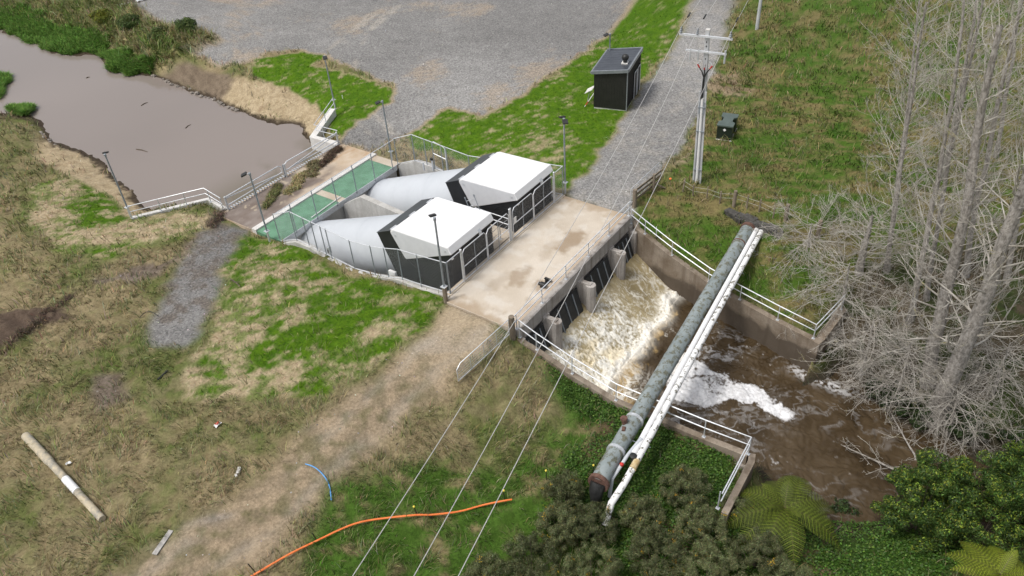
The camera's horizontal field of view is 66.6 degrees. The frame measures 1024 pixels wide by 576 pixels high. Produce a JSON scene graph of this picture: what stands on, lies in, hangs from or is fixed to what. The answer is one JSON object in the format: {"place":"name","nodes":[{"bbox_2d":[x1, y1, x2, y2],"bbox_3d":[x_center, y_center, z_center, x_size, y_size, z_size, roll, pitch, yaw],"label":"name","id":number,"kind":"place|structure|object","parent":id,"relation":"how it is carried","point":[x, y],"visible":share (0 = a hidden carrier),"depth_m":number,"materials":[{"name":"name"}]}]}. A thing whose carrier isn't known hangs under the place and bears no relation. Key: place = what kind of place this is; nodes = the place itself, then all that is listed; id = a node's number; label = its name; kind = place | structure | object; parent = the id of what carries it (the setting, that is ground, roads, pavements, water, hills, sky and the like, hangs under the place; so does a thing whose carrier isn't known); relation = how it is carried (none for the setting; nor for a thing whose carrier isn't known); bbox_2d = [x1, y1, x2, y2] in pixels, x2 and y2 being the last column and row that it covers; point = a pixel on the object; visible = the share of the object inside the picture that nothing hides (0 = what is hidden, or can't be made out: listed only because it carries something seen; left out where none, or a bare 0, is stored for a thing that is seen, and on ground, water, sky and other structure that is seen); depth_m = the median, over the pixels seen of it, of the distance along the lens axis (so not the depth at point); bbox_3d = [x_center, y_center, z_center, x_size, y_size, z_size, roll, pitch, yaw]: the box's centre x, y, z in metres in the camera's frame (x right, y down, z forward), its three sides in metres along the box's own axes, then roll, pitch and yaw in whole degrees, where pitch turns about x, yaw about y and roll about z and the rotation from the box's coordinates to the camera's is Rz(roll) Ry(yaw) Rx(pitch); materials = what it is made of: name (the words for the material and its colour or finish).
{"place":"outdoors","nodes":[
{"label":"outdoors","id":0,"kind":"place"},
{"bbox_2d":[0,30,322,209],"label":"pond water","id":1,"kind":"structure","parent":0,"point":[216,148],"depth_m":66.60,"materials":[{"name":"brown liquid"}]},
{"bbox_2d":[0,0,155,115],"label":"reeds","id":2,"kind":"object","parent":1,"relation":"in","point":[43,34],"visible":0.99,"depth_m":83.01,"materials":[{"name":"green plant"}]},
{"bbox_2d":[148,223,248,346],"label":"gravel path","id":3,"kind":"structure","parent":0,"point":[196,279],"depth_m":45.88,"materials":[{"name":"grey gravel"}]},
{"bbox_2d":[112,306,496,575],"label":"dirt track","id":4,"kind":"structure","parent":0,"point":[230,534],"depth_m":34.32,"materials":[{"name":"soil"}]},
{"bbox_2d":[0,0,1023,575],"bbox_3d":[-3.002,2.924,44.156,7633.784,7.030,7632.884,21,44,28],"label":"ground","id":5,"kind":"structure","parent":0,"point":[294,106],"depth_m":43.03,"materials":[{"name":"green plant"}]},
{"bbox_2d":[0,287,78,355],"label":"soil heap","id":6,"kind":"object","parent":5,"relation":"on","point":[69,296],"visible":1,"depth_m":43.26,"materials":[{"name":"brown soil"}]},
{"bbox_2d":[21,432,105,521],"bbox_3d":[-19.840,8.249,34.359,7.505,0.443,0.400,26,47,32],"label":"log pole","id":7,"kind":"object","parent":5,"relation":"on","point":[62,476],"visible":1,"depth_m":34.18,"materials":[{"name":"grey wood"}]},
{"bbox_2d":[88,8,113,23],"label":"bank bush","id":8,"kind":"object","parent":5,"relation":"on","point":[100,13],"visible":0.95,"depth_m":84.32,"materials":[{"name":"green plant"}]},
{"bbox_2d":[0,0,219,72],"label":"rank bank grass","id":9,"kind":"structure","parent":5,"relation":"on","point":[131,8],"depth_m":82.68,"materials":[{"name":"green plant"}]},
{"bbox_2d":[116,13,142,30],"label":"bank bush","id":10,"kind":"object","parent":5,"relation":"on","point":[124,22],"visible":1,"depth_m":82.22,"materials":[{"name":"green plant"}]},
{"bbox_2d":[132,197,227,219],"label":"kerb wall","id":11,"kind":"structure","parent":5,"relation":"on","point":[204,200],"depth_m":54.16,"materials":[{"name":"concrete"}]},
{"bbox_2d":[127,188,224,218],"bbox_3d":[-22.995,-5.879,53.672,6.295,1.111,1.598,-7,38,-4],"label":"handrail","id":12,"kind":"object","parent":11,"relation":"on","point":[184,198],"visible":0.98,"depth_m":53.53,"materials":[{"name":"metal"}]},
{"bbox_2d":[173,17,197,32],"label":"bank bush","id":13,"kind":"object","parent":5,"relation":"on","point":[183,23],"visible":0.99,"depth_m":78.05,"materials":[{"name":"green plant"}]},
{"bbox_2d":[203,207,227,227],"bbox_3d":[-19.898,-4.035,53.370,1.463,3.112,3.325,1,38,7],"label":"heap","id":14,"kind":"object","parent":5,"relation":"on","point":[218,218],"visible":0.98,"depth_m":52.51,"materials":[{"name":"soil"}]},
{"bbox_2d":[25,89,450,405],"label":"seeded grass","id":15,"kind":"structure","parent":5,"relation":"on","point":[244,289],"depth_m":44.24,"materials":[{"name":"green plant"}]},
{"bbox_2d":[221,144,369,231],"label":"intake slab","id":16,"kind":"structure","parent":5,"relation":"on","point":[246,214],"depth_m":55.07,"materials":[{"name":"concrete"}]},
{"bbox_2d":[223,166,282,209],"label":"barrier gate","id":17,"kind":"structure","parent":16,"relation":"on","point":[225,197],"depth_m":54.46,"materials":[{"name":"metal"}]},
{"bbox_2d":[261,182,283,210],"bbox_3d":[-16.777,-6.468,54.596,1.307,0.399,3.770,-1,38,4],"label":"weed heap","id":18,"kind":"object","parent":16,"relation":"on","point":[272,195],"visible":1,"depth_m":54.52,"materials":[{"name":"plant"}]},
{"bbox_2d":[229,143,339,209],"bbox_3d":[-16.907,-7.685,57.937,1.400,2.080,10.905,21,44,28],"label":"bar screen","id":19,"kind":"object","parent":16,"relation":"attached to","point":[281,177],"visible":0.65,"depth_m":56.63,"materials":[{"name":"metal"}]},
{"bbox_2d":[283,171,308,195],"bbox_3d":[-15.410,-7.593,55.865,1.750,0.447,3.549,2,38,8],"label":"weed heap","id":20,"kind":"object","parent":16,"relation":"on","point":[298,179],"visible":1,"depth_m":55.78,"materials":[{"name":"plant"}]},
{"bbox_2d":[285,132,338,169],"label":"barrier gate","id":21,"kind":"structure","parent":16,"relation":"on","point":[337,141],"depth_m":58.44,"materials":[{"name":"metal"}]},
{"bbox_2d":[302,158,323,177],"bbox_3d":[-14.659,-8.889,57.448,1.978,0.447,3.260,-4,38,0],"label":"weed heap","id":22,"kind":"object","parent":16,"relation":"on","point":[312,170],"visible":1,"depth_m":57.23,"materials":[{"name":"plant"}]},
{"bbox_2d":[316,144,347,168],"bbox_3d":[-13.808,-9.884,58.613,1.443,0.485,4.280,8,40,15],"label":"weed heap","id":23,"kind":"object","parent":16,"relation":"on","point":[331,154],"visible":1,"depth_m":58.66,"materials":[{"name":"plant"}]},
{"bbox_2d":[310,108,339,151],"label":"kerb wall","id":24,"kind":"structure","parent":5,"relation":"on","point":[316,136],"depth_m":61.92,"materials":[{"name":"concrete"}]},
{"bbox_2d":[252,153,398,240],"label":"walkway","id":25,"kind":"structure","parent":5,"relation":"on","point":[336,212],"depth_m":54.11,"materials":[{"name":"metal"}]},
{"bbox_2d":[274,140,396,239],"bbox_3d":[-11.654,-6.787,53.049,0.064,2.230,11.270,21,44,28],"label":"chain link fence","id":26,"kind":"object","parent":25,"relation":"on","point":[370,154],"visible":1,"depth_m":52.91,"materials":[{"name":"grey metal"}]},
{"bbox_2d":[124,0,634,151],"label":"gravel yard","id":27,"kind":"structure","parent":5,"relation":"on","point":[431,58],"depth_m":74.08,"materials":[{"name":"grey gravel"}]},
{"bbox_2d":[251,499,511,575],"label":"orange conduit","id":28,"kind":"object","parent":5,"relation":"on","point":[319,539],"visible":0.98,"depth_m":32.39,"materials":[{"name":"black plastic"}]},
{"bbox_2d":[283,160,564,297],"bbox_3d":[-5.670,-2.994,51.108,14.168,5.060,12.040,21,44,28],"label":"pump chamber","id":29,"kind":"object","parent":5,"relation":"on","point":[364,205],"visible":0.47,"depth_m":49.18,"materials":[{"name":"concrete"}]},
{"bbox_2d":[301,214,400,274],"bbox_3d":[-9.289,-2.668,49.867,10.665,7.105,3.736,21,44,28],"label":"pump tube","id":30,"kind":"object","parent":29,"relation":"in","point":[363,230],"visible":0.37,"depth_m":48.02,"materials":[{"name":"paint"}]},
{"bbox_2d":[272,211,450,293],"bbox_3d":[-9.174,-2.121,45.715,14.114,3.640,0.064,21,44,28],"label":"chain link fence","id":31,"kind":"object","parent":29,"relation":"on","point":[372,261],"visible":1,"depth_m":45.65,"materials":[{"name":"grey metal"}]},
{"bbox_2d":[366,168,464,211],"bbox_3d":[-5.685,-6.071,53.883,10.665,7.105,3.736,21,44,28],"label":"pump tube","id":32,"kind":"object","parent":29,"relation":"in","point":[404,193],"visible":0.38,"depth_m":52.66,"materials":[{"name":"paint"}]},
{"bbox_2d":[376,197,493,290],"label":"pump house","id":33,"kind":"structure","parent":29,"relation":"on","point":[412,228],"depth_m":44.07,"materials":[{"name":"metal"}]},
{"bbox_2d":[393,134,562,193],"bbox_3d":[-2.615,-8.313,53.024,14.117,3.640,0.064,20,44,27],"label":"chain link fence","id":34,"kind":"object","parent":29,"relation":"on","point":[445,149],"visible":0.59,"depth_m":54.41,"materials":[{"name":"grey metal"}]},
{"bbox_2d":[445,152,552,232],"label":"pump house","id":35,"kind":"structure","parent":29,"relation":"on","point":[500,183],"depth_m":47.94,"materials":[{"name":"metal"}]},
{"bbox_2d":[447,166,562,291],"bbox_3d":[-0.111,-3.672,45.646,0.167,2.320,11.792,21,44,28],"label":"chain link fence","id":36,"kind":"object","parent":29,"relation":"on","point":[511,232],"visible":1,"depth_m":45.33,"materials":[{"name":"grey metal"}]},
{"bbox_2d":[428,213,447,303],"bbox_3d":[-3.794,-1.437,40.733,0.408,5.589,0.733,-20,41,-19],"label":"lamp post","id":37,"kind":"object","parent":5,"relation":"on","point":[443,286],"visible":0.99,"depth_m":40.74,"materials":[{"name":"metal"}]},
{"bbox_2d":[250,0,689,184],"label":"lawn grass","id":38,"kind":"structure","parent":5,"relation":"on","point":[513,99],"depth_m":62.46,"materials":[{"name":"green plant"}]},
{"bbox_2d":[460,549,509,575],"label":"gorse bush","id":39,"kind":"object","parent":5,"relation":"on","point":[486,569],"visible":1,"depth_m":30.94,"materials":[{"name":"green plant"}]},
{"bbox_2d":[508,315,515,340],"bbox_3d":[0.007,2.081,39.590,0.340,1.650,0.340,21,44,28],"label":"fence post","id":40,"kind":"object","parent":5,"relation":"on","point":[512,335],"visible":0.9,"depth_m":39.38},
{"bbox_2d":[456,319,509,381],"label":"farm gate","id":41,"kind":"structure","parent":40,"relation":"attached to","point":[458,367],"depth_m":38.27,"materials":[{"name":"metal"}]},
{"bbox_2d":[501,531,561,575],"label":"gorse bush","id":42,"kind":"object","parent":5,"relation":"on","point":[530,540],"visible":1,"depth_m":31.06,"materials":[{"name":"green plant"}]},
{"bbox_2d":[447,196,636,351],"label":"weir bridge","id":43,"kind":"structure","parent":5,"relation":"on","point":[498,289],"depth_m":44.25,"materials":[{"name":"concrete"}]},
{"bbox_2d":[514,201,630,329],"bbox_3d":[3.649,-1.539,43.421,0.160,0.985,12.500,21,44,28],"label":"handrail","id":44,"kind":"object","parent":43,"relation":"on","point":[542,302],"visible":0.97,"depth_m":42.89,"materials":[{"name":"metal"}]},
{"bbox_2d":[533,503,586,555],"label":"gorse bush","id":45,"kind":"object","parent":5,"relation":"on","point":[560,514],"visible":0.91,"depth_m":32.25,"materials":[{"name":"green plant"}]},
{"bbox_2d":[540,468,585,511],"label":"gorse bush","id":46,"kind":"object","parent":5,"relation":"on","point":[554,483],"visible":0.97,"depth_m":33.77,"materials":[{"name":"green plant"}]},
{"bbox_2d":[559,116,567,193],"bbox_3d":[3.292,-8.189,48.749,0.424,5.339,1.062,-10,38,-8],"label":"lamp post","id":47,"kind":"object","parent":5,"relation":"on","point":[564,122],"visible":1,"depth_m":48.50,"materials":[{"name":"metal"}]},
{"bbox_2d":[562,500,620,555],"bbox_3d":[3.299,9.868,32.536,2.469,2.114,2.602,21,44,28],"label":"gorse bush","id":48,"kind":"object","parent":5,"relation":"on","point":[591,517],"visible":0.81,"depth_m":32.25,"materials":[{"name":"green plant"}]},
{"bbox_2d":[559,540,625,575],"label":"gorse bush","id":49,"kind":"object","parent":5,"relation":"on","point":[615,563],"visible":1,"depth_m":30.89,"materials":[{"name":"green plant"}]},
{"bbox_2d":[590,47,642,110],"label":"shed","id":50,"kind":"structure","parent":5,"relation":"on","point":[616,72],"depth_m":58.65,"materials":[{"name":"metal"}]},
{"bbox_2d":[632,189,636,207],"bbox_3d":[7.598,-5.465,48.279,0.280,1.450,0.266,21,44,28],"label":"fence post","id":51,"kind":"object","parent":5,"relation":"on","point":[634,202],"visible":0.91,"depth_m":48.12,"materials":[{"name":"wood"}]},
{"bbox_2d":[636,169,661,198],"bbox_3d":[8.528,-6.446,49.148,0.040,0.877,3.181,26,47,33],"label":"plank fence","id":52,"kind":"object","parent":51,"relation":"attached to","point":[646,186],"visible":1,"depth_m":49.11,"materials":[{"name":"wood"}]},
{"bbox_2d":[517,337,755,524],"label":"wing wall","id":53,"kind":"structure","parent":5,"relation":"on","point":[745,477],"depth_m":36.41,"materials":[{"name":"concrete"}]},
{"bbox_2d":[518,320,751,509],"bbox_3d":[4.602,5.484,36.288,12.444,2.873,3.437,21,44,28],"label":"handrail","id":54,"kind":"object","parent":53,"relation":"on","point":[703,435],"visible":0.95,"depth_m":36.54,"materials":[{"name":"metal"}]},
{"bbox_2d":[617,491,666,536],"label":"gorse bush","id":55,"kind":"object","parent":5,"relation":"on","point":[635,504],"visible":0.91,"depth_m":32.68,"materials":[{"name":"green plant"}]},
{"bbox_2d":[623,522,687,575],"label":"gorse bush","id":56,"kind":"object","parent":5,"relation":"on","point":[649,567],"visible":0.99,"depth_m":31.32,"materials":[{"name":"green plant"}]},
{"bbox_2d":[588,222,754,508],"bbox_3d":[8.941,3.042,40.503,0.940,2.882,21.839,18,43,25],"label":"pipe","id":57,"kind":"object","parent":5,"relation":"on","point":[601,475],"visible":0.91,"depth_m":37.42,"materials":[{"name":"grey metal"}]},
{"bbox_2d":[602,229,763,525],"bbox_3d":[9.324,3.204,39.798,1.000,1.793,22.299,17,43,25],"label":"white pipe","id":58,"kind":"object","parent":5,"relation":"on","point":[622,486],"visible":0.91,"depth_m":36.96,"materials":[{"name":"metal"}]},
{"bbox_2d":[608,228,758,497],"bbox_3d":[9.635,2.745,40.238,0.578,1.610,20.994,18,43,25],"label":"white pipe","id":59,"kind":"object","parent":5,"relation":"on","point":[635,447],"visible":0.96,"depth_m":37.96,"materials":[{"name":"metal"}]},
{"bbox_2d":[658,463,713,513],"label":"gorse bush","id":60,"kind":"object","parent":5,"relation":"on","point":[672,495],"visible":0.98,"depth_m":33.48,"materials":[{"name":"green plant"}]},
{"bbox_2d":[671,499,731,559],"bbox_3d":[7.896,10.123,32.217,2.604,2.009,2.583,21,44,28],"label":"gorse bush","id":61,"kind":"object","parent":5,"relation":"on","point":[706,513],"visible":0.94,"depth_m":31.97,"materials":[{"name":"green plant"}]},
{"bbox_2d":[679,26,732,183],"bbox_3d":[11.375,-10.732,47.483,3.063,10.297,0.662,14,41,21],"label":"power pole","id":62,"kind":"object","parent":5,"relation":"on","point":[699,145],"visible":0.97,"depth_m":46.62,"materials":[{"name":"concrete"}]},
{"bbox_2d":[352,1,699,575],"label":"power line","id":63,"kind":"object","parent":62,"relation":"attached to","point":[510,327],"visible":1,"depth_m":26.40,"materials":[{"name":"metal"}]},
{"bbox_2d":[414,1,715,575],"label":"power line","id":64,"kind":"object","parent":62,"relation":"attached to","point":[553,321],"visible":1,"depth_m":26.70,"materials":[{"name":"metal"}]},
{"bbox_2d":[458,1,747,575],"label":"power line","id":65,"kind":"object","parent":62,"relation":"attached to","point":[584,328],"visible":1,"depth_m":25.03,"materials":[{"name":"metal"}]},
{"bbox_2d":[669,540,745,575],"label":"gorse bush","id":66,"kind":"object","parent":5,"relation":"on","point":[717,557],"visible":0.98,"depth_m":30.66,"materials":[{"name":"green plant"}]},
{"bbox_2d":[716,112,738,141],"bbox_3d":[15.184,-11.346,55.036,1.152,1.190,2.050,13,41,20],"label":"electrical cabinet","id":67,"kind":"object","parent":5,"relation":"on","point":[726,125],"visible":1,"depth_m":54.46,"materials":[{"name":"green metal"}]},
{"bbox_2d":[717,488,754,522],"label":"gorse bush","id":68,"kind":"object","parent":5,"relation":"on","point":[739,501],"visible":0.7,"depth_m":33.48,"materials":[{"name":"green plant"}]},
{"bbox_2d":[633,220,846,371],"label":"wing wall","id":69,"kind":"structure","parent":5,"relation":"on","point":[683,279],"depth_m":44.11,"materials":[{"name":"concrete"}]},
{"bbox_2d":[630,209,844,338],"bbox_3d":[11.771,-0.919,43.901,13.028,2.762,3.040,21,44,28],"label":"handrail","id":70,"kind":"object","parent":69,"relation":"on","point":[777,319],"visible":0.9,"depth_m":43.33,"materials":[{"name":"metal"}]},
{"bbox_2d":[724,207,783,238],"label":"retaining wall","id":71,"kind":"structure","parent":5,"relation":"on","point":[731,213],"depth_m":46.93,"materials":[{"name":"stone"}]},
{"bbox_2d":[726,526,786,575],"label":"gorse bush","id":72,"kind":"object","parent":5,"relation":"on","point":[752,548],"visible":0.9,"depth_m":31.13,"materials":[{"name":"green plant"}]},
{"bbox_2d":[535,356,1013,575],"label":"ground cover","id":73,"kind":"object","parent":5,"relation":"on","point":[841,533],"visible":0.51,"depth_m":33.55,"materials":[{"name":"green plant"}]},
{"bbox_2d":[723,475,840,566],"bbox_3d":[11.608,9.793,33.099,5.021,2.675,4.145,-20,41,-19],"label":"tree fern","id":74,"kind":"object","parent":5,"relation":"on","point":[786,491],"visible":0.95,"depth_m":32.64,"materials":[{"name":"green plant"}]},
{"bbox_2d":[757,552,814,575],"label":"gorse bush","id":75,"kind":"object","parent":5,"relation":"on","point":[787,567],"visible":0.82,"depth_m":30.70,"materials":[{"name":"green plant"}]},
{"bbox_2d":[752,182,905,291],"bbox_3d":[17.544,-3.177,44.404,8.632,6.969,7.276,-26,43,-26],"label":"bare thicket","id":76,"kind":"object","parent":5,"relation":"on","point":[809,242],"visible":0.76,"depth_m":44.61,"materials":[{"name":"grey plant"}]},
{"bbox_2d":[755,227,929,367],"bbox_3d":[17.923,-0.083,41.997,8.658,5.925,8.116,21,44,28],"label":"bare thicket","id":77,"kind":"object","parent":5,"relation":"on","point":[846,285],"visible":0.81,"depth_m":41.63,"materials":[{"name":"grey plant"}]},
{"bbox_2d":[828,497,861,516],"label":"ivy clump","id":78,"kind":"object","parent":5,"relation":"on","point":[845,506],"visible":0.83,"depth_m":35.07,"materials":[{"name":"green plant"}]},
{"bbox_2d":[790,279,950,422],"bbox_3d":[18.465,2.923,40.415,8.567,6.823,7.700,21,44,28],"label":"bare thicket","id":79,"kind":"object","parent":5,"relation":"on","point":[862,346],"visible":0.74,"depth_m":39.67,"materials":[{"name":"grey plant"}]},
{"bbox_2d":[810,184,931,276],"bbox_3d":[19.583,-2.511,42.463,5.913,5.561,5.897,21,44,28],"label":"bare tree","id":80,"kind":"object","parent":5,"relation":"on","point":[868,231],"visible":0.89,"depth_m":42.29,"materials":[{"name":"grey plant"}]},
{"bbox_2d":[865,377,905,406],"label":"ivy clump","id":81,"kind":"object","parent":5,"relation":"on","point":[883,395],"visible":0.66,"depth_m":39.59,"materials":[{"name":"green plant"}]},
{"bbox_2d":[822,284,998,454],"bbox_3d":[19.517,4.142,38.780,8.668,7.064,7.220,21,44,28],"label":"bare thicket","id":82,"kind":"object","parent":5,"relation":"on","point":[896,351],"visible":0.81,"depth_m":38.38,"materials":[{"name":"grey plant"}]},
{"bbox_2d":[858,0,962,200],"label":"bare tree","id":83,"kind":"object","parent":5,"relation":"on","point":[910,74],"visible":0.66,"depth_m":42.92,"materials":[{"name":"grey plant"}]},
{"bbox_2d":[893,395,933,431],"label":"ivy clump","id":84,"kind":"object","parent":5,"relation":"on","point":[915,421],"visible":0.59,"depth_m":38.44,"materials":[{"name":"green plant"}]},
{"bbox_2d":[870,446,985,555],"bbox_3d":[17.101,8.701,32.090,3.787,4.799,4.130,21,44,28],"label":"leafy shrub","id":85,"kind":"object","parent":5,"relation":"on","point":[921,510],"visible":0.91,"depth_m":31.30,"materials":[{"name":"green plant"}]},
{"bbox_2d":[853,0,1003,272],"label":"bare tree","id":86,"kind":"object","parent":5,"relation":"on","point":[899,175],"visible":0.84,"depth_m":38.60,"materials":[{"name":"grey plant"}]},
{"bbox_2d":[865,0,1023,390],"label":"bare tree","id":87,"kind":"object","parent":5,"relation":"on","point":[956,251],"visible":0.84,"depth_m":33.55,"materials":[{"name":"grey plant"}]},
{"bbox_2d":[867,0,1023,301],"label":"bare tree","id":88,"kind":"object","parent":5,"relation":"on","point":[926,295],"visible":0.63,"depth_m":36.40,"materials":[{"name":"grey plant"}]},
{"bbox_2d":[870,0,1023,323],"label":"bare tree","id":89,"kind":"object","parent":5,"relation":"on","point":[926,240],"visible":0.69,"depth_m":35.26,"materials":[{"name":"grey plant"}]},
{"bbox_2d":[872,348,1023,475],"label":"bare thicket","id":90,"kind":"object","parent":5,"relation":"on","point":[953,416],"visible":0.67,"depth_m":36.87,"materials":[{"name":"grey plant"}]},
{"bbox_2d":[894,0,1023,428],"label":"bare tree","id":91,"kind":"object","parent":5,"relation":"on","point":[965,344],"visible":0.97,"depth_m":33.69,"materials":[{"name":"grey plant"}]},
{"bbox_2d":[899,292,1023,438],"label":"bare thicket","id":92,"kind":"object","parent":5,"relation":"on","point":[997,376],"visible":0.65,"depth_m":37.18,"materials":[{"name":"grey plant"}]},
{"bbox_2d":[900,0,1023,180],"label":"bare tree","id":93,"kind":"object","parent":5,"relation":"on","point":[961,85],"visible":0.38,"depth_m":44.72,"materials":[{"name":"grey plant"}]},
{"bbox_2d":[945,404,990,441],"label":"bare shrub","id":94,"kind":"object","parent":5,"relation":"on","point":[958,434],"visible":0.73,"depth_m":37.12,"materials":[{"name":"grey plant"}]},
{"bbox_2d":[925,450,1023,569],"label":"leafy shrub","id":95,"kind":"object","parent":5,"relation":"on","point":[994,483],"visible":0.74,"depth_m":30.51,"materials":[{"name":"green plant"}]},
{"bbox_2d":[929,0,1023,278],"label":"bare tree","id":96,"kind":"object","parent":5,"relation":"on","point":[990,144],"visible":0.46,"depth_m":38.08,"materials":[{"name":"grey plant"}]},
{"bbox_2d":[945,541,1023,575],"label":"tree fern","id":97,"kind":"object","parent":5,"relation":"on","point":[1007,560],"visible":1,"depth_m":28.54,"materials":[{"name":"green plant"}]},
{"bbox_2d":[956,0,1023,158],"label":"bare tree","id":98,"kind":"object","parent":5,"relation":"on","point":[999,136],"visible":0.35,"depth_m":48.17,"materials":[{"name":"grey plant"}]},
{"bbox_2d":[958,55,1023,282],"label":"bare tree","id":99,"kind":"object","parent":5,"relation":"on","point":[1013,242],"visible":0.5,"depth_m":40.12,"materials":[{"name":"grey plant"}]},
{"bbox_2d":[985,439,1023,543],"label":"leafy shrub","id":100,"kind":"object","parent":5,"relation":"on","point":[1018,448],"visible":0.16,"depth_m":32.28,"materials":[{"name":"green plant"}]},
{"bbox_2d":[995,414,1023,452],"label":"ivy clump","id":101,"kind":"object","parent":5,"relation":"on","point":[1003,432],"visible":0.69,"depth_m":36.80,"materials":[{"name":"green plant"}]},
{"bbox_2d":[567,0,736,213],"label":"gravel road","id":102,"kind":"structure","parent":0,"point":[674,115],"depth_m":57.43,"materials":[{"name":"grey gravel"}]},
{"bbox_2d":[545,253,1023,564],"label":"river water","id":103,"kind":"structure","parent":0,"point":[770,405],"depth_m":40.81,"materials":[{"name":"brown liquid"}]},
{"bbox_2d":[840,436,912,477],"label":"fallen branch","id":104,"kind":"object","parent":103,"relation":"on","point":[882,463],"visible":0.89,"depth_m":36.98,"materials":[{"name":"grey wood"}]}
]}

